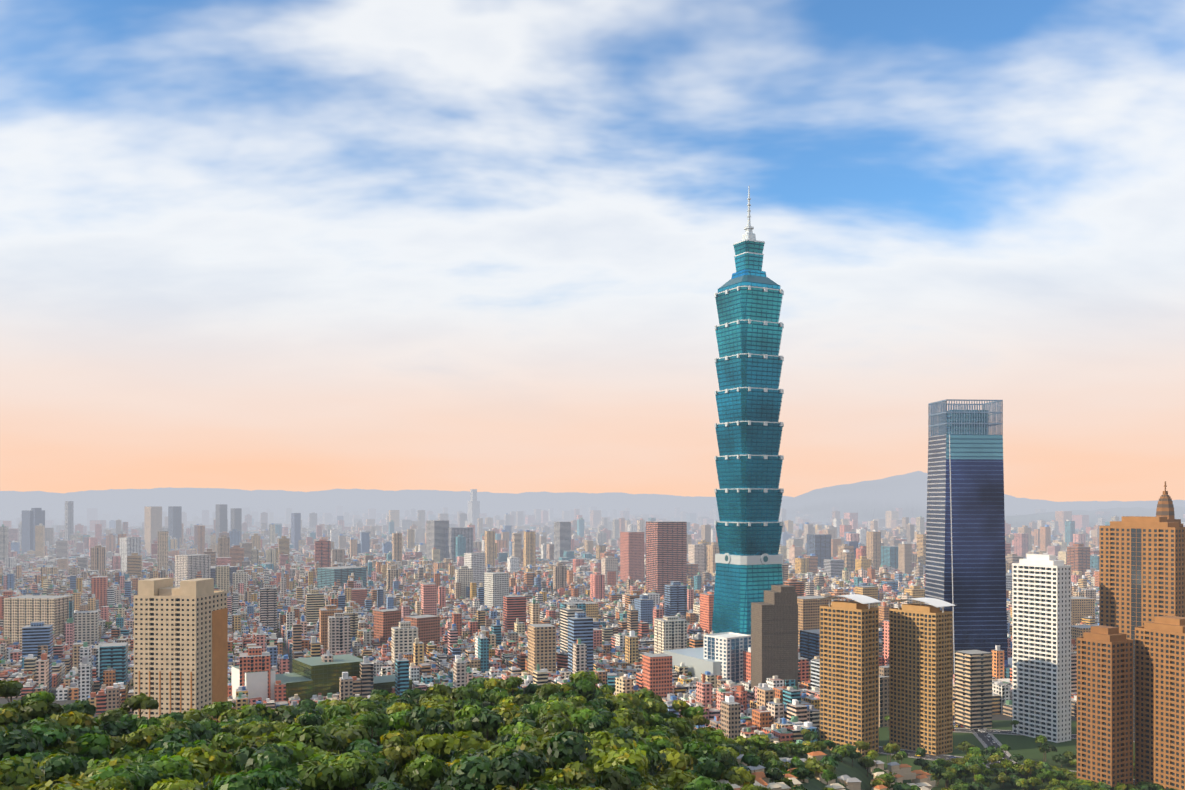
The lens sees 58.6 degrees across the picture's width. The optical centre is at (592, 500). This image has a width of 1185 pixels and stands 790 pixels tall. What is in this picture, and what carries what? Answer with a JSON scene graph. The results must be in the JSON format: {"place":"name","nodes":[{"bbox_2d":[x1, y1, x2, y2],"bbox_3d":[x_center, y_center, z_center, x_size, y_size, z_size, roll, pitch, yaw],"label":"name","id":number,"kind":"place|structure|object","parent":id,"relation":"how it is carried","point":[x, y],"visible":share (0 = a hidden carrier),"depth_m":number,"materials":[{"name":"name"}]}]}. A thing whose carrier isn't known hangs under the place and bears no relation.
{"place":"outdoors","nodes":[
{"label":"outdoors","id":0,"kind":"place"},
{"bbox_2d":[0,520,1076,733],"bbox_3d":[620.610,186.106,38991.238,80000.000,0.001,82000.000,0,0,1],"label":"ground","id":1,"kind":"structure","parent":0,"point":[285,651],"depth_m":1018.24,"materials":[{"name":"grey concrete"}]},
{"bbox_2d":[134,578,226,719],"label":"building","id":2,"kind":"structure","parent":1,"relation":"on","point":[172,629],"depth_m":754.90,"materials":[{"name":"beige concrete"}]},
{"bbox_2d":[139,608,227,722],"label":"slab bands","id":3,"kind":"object","parent":1,"relation":"on","point":[219,655],"visible":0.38,"depth_m":783.73,"materials":[{"name":"beige concrete"}]},
{"bbox_2d":[231,654,411,708],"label":"glass building","id":4,"kind":"structure","parent":1,"relation":"on","point":[307,677],"depth_m":937.08,"materials":[{"name":"green glass"}]},
{"bbox_2d":[3,489,1098,690],"bbox_3d":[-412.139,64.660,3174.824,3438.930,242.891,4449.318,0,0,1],"label":"mid-rise buildings","id":5,"kind":"structure","parent":1,"relation":"on","point":[666,552],"depth_m":2014.43,"materials":[{"name":"grey concrete"}]},
{"bbox_2d":[0,579,1177,789],"bbox_3d":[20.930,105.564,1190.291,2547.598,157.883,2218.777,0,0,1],"label":"forest","id":6,"kind":"object","parent":1,"relation":"on","point":[626,745],"visible":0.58,"depth_m":267.26,"materials":[{"name":"green plant"}]},
{"bbox_2d":[0,504,1184,743],"bbox_3d":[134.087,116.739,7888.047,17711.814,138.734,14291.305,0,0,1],"label":"city blocks","id":7,"kind":"structure","parent":1,"relation":"on","point":[590,614],"depth_m":1687.71,"materials":[{"name":"grey concrete"}]},
{"bbox_2d":[663,187,783,680],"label":"skyscraper","id":8,"kind":"structure","parent":1,"relation":"on","point":[748,296],"depth_m":1061.73,"materials":[{"name":"teal glass"}]},
{"bbox_2d":[704,632,750,682],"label":"office building","id":9,"kind":"structure","parent":1,"relation":"on","point":[726,649],"depth_m":1013.82,"materials":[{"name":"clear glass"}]},
{"bbox_2d":[751,585,797,688],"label":"building","id":10,"kind":"structure","parent":1,"relation":"on","point":[774,633],"depth_m":961.43,"materials":[{"name":"grey concrete"}]},
{"bbox_2d":[925,399,1011,685],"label":"skyscraper","id":11,"kind":"structure","parent":1,"relation":"on","point":[965,572],"depth_m":1025.90,"materials":[{"name":"blue glass"}]},
{"bbox_2d":[0,700,1134,789],"bbox_3d":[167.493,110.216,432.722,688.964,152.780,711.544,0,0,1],"label":"hill terrain","id":12,"kind":"structure","parent":0,"point":[856,770],"depth_m":589.88,"materials":[{"name":"green plant"}]},
{"bbox_2d":[716,751,935,789],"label":"cemetery shrines","id":13,"kind":"object","parent":12,"relation":"on","point":[920,779],"visible":0.5,"depth_m":503.34,"materials":[{"name":"grey"}]},
{"bbox_2d":[0,487,1184,516],"bbox_3d":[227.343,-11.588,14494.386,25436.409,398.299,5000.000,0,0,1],"label":"mountain","id":14,"kind":"structure","parent":0,"point":[200,499],"depth_m":15292.87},
{"bbox_2d":[0,0,1184,501],"label":"sky","id":15,"kind":"structure","parent":0,"point":[286,245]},
{"bbox_2d":[818,720,1134,782],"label":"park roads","id":16,"kind":"structure","parent":0,"point":[1025,746],"depth_m":805.29,"materials":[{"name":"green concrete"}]},
{"bbox_2d":[819,594,880,756],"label":"tower","id":17,"kind":"structure","parent":16,"relation":"on","point":[849,671],"depth_m":775.95,"materials":[{"name":"beige stone"}]},
{"bbox_2d":[888,597,954,755],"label":"tower","id":18,"kind":"structure","parent":16,"relation":"on","point":[920,675],"depth_m":780.03,"materials":[{"name":"beige stone"}]},
{"bbox_2d":[879,718,1134,784],"bbox_3d":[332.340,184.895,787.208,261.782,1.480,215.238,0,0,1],"label":"trees","id":19,"kind":"object","parent":16,"relation":"on","point":[982,730],"visible":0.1,"depth_m":845.56,"materials":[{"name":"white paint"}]},
{"bbox_2d":[1012,554,1070,742],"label":"white tower","id":20,"kind":"structure","parent":16,"relation":"on","point":[1041,644],"depth_m":823.41,"materials":[{"name":"white concrete"}]},
{"bbox_2d":[1077,625,1132,787],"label":"tower","id":21,"kind":"structure","parent":16,"relation":"on","point":[1105,704],"depth_m":670.75,"materials":[{"name":"orange concrete"}]},
{"bbox_2d":[1099,516,1184,740],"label":"building","id":22,"kind":"structure","parent":16,"relation":"on","point":[1141,570],"depth_m":811.63,"materials":[{"name":"stone"}]},
{"bbox_2d":[1156,481,1182,526],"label":"dome tower","id":23,"kind":"structure","parent":22,"relation":"on","point":[1165,506],"depth_m":996.55,"materials":[{"name":"brown stone"}]},
{"bbox_2d":[1135,615,1184,789],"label":"tower","id":24,"kind":"structure","parent":16,"relation":"on","point":[1159,700],"depth_m":668.22,"materials":[{"name":"brown stone"}]},
{"bbox_2d":[781,471,1184,523],"bbox_3d":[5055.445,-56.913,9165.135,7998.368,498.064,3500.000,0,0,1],"label":"mountain","id":25,"kind":"structure","parent":0,"point":[871,500],"depth_m":9747.08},
{"bbox_2d":[1005,506,1184,533],"bbox_3d":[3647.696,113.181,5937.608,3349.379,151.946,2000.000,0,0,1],"label":"mountain","id":26,"kind":"structure","parent":0,"point":[1026,520],"depth_m":6593.17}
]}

